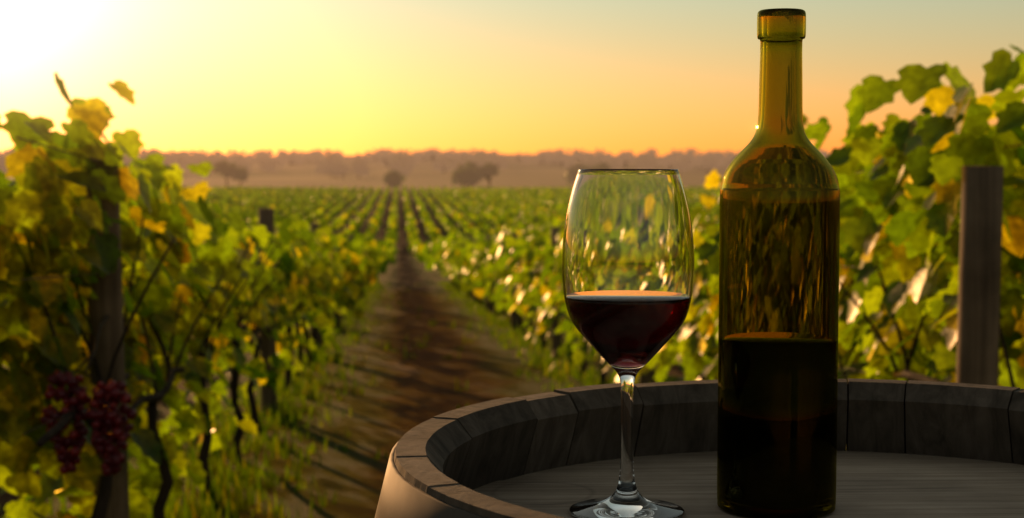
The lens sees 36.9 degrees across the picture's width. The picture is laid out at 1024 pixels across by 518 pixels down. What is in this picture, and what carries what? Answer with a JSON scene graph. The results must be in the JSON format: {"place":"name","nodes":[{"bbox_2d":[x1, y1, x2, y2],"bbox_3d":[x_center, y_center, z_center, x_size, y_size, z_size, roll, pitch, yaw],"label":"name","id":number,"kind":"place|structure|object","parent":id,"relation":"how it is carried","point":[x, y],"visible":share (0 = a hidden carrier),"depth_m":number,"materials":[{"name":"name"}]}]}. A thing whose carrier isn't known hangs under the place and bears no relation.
{"place":"outdoors","nodes":[
{"label":"outdoors","id":0,"kind":"place"},
{"bbox_2d":[0,154,1021,517],"bbox_3d":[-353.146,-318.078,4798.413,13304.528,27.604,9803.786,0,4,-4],"label":"ground","id":1,"kind":"structure","parent":0,"point":[398,398],"depth_m":13.04,"materials":[{"name":"brown soil"}]},
{"bbox_2d":[0,72,385,517],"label":"vine row","id":2,"kind":"object","parent":1,"relation":"on","point":[51,217],"visible":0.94,"depth_m":4.64,"materials":[{"name":"green plant"}]},
{"bbox_2d":[40,370,136,475],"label":"grape clusters","id":3,"kind":"object","parent":2,"relation":"attached to","point":[103,424],"visible":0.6,"depth_m":3.74,"materials":[{"name":"purple food"}]},
{"bbox_2d":[72,315,109,383],"bbox_3d":[-1.087,0.227,3.981,0.084,0.127,0.543,-1,4,-13],"label":"grape stem","id":4,"kind":"object","parent":2,"relation":"attached to","point":[101,324],"visible":0.94,"depth_m":3.80,"materials":[{"name":"brown plant"}]},
{"bbox_2d":[49,280,638,517],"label":"grass tufts","id":5,"kind":"object","parent":1,"relation":"on","point":[219,486],"visible":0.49,"depth_m":9.04,"materials":[{"name":"green plant"}]},
{"bbox_2d":[0,147,830,175],"bbox_3d":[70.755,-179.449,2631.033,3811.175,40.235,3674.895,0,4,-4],"label":"tree","id":6,"kind":"object","parent":1,"relation":"on","point":[400,161],"visible":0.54,"depth_m":1395.83,"materials":[{"name":"green plant"}]},
{"bbox_2d":[214,160,617,188],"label":"trees","id":7,"kind":"object","parent":1,"relation":"on","point":[471,173],"visible":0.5,"depth_m":474.83,"materials":[{"name":"green plant"}]},
{"bbox_2d":[85,158,1003,517],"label":"wooden posts","id":8,"kind":"object","parent":1,"relation":"on","point":[979,276],"visible":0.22,"depth_m":3.57,"materials":[{"name":"brown wood"}]},
{"bbox_2d":[16,136,1023,434],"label":"trellis wires","id":9,"kind":"object","parent":8,"relation":"attached to","point":[310,224],"visible":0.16,"depth_m":3.92,"materials":[{"name":"metal"}]},
{"bbox_2d":[84,185,1023,320],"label":"vineyard foliage","id":10,"kind":"object","parent":1,"relation":"on","point":[544,206],"visible":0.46,"depth_m":242.46,"materials":[{"name":"green plant"}]},
{"bbox_2d":[375,378,1023,517],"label":"barrel","id":11,"kind":"object","parent":1,"relation":"on","point":[918,449],"visible":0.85,"depth_m":1.07,"materials":[{"name":"brown wood"}]},
{"bbox_2d":[562,169,694,517],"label":"wine glass","id":12,"kind":"object","parent":11,"relation":"on","point":[628,262],"visible":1,"depth_m":0.91,"materials":[{"name":"clear glass"}]},
{"bbox_2d":[717,8,839,517],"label":"wine bottle","id":13,"kind":"object","parent":11,"relation":"on","point":[779,230],"visible":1,"depth_m":0.92,"materials":[{"name":"green glass"}]},
{"bbox_2d":[438,45,1023,388],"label":"vine row","id":14,"kind":"object","parent":1,"relation":"on","point":[900,205],"visible":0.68,"depth_m":4.39,"materials":[{"name":"green plant"}]},
{"bbox_2d":[0,0,1023,155],"label":"sky","id":15,"kind":"structure","parent":0,"point":[349,77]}
]}

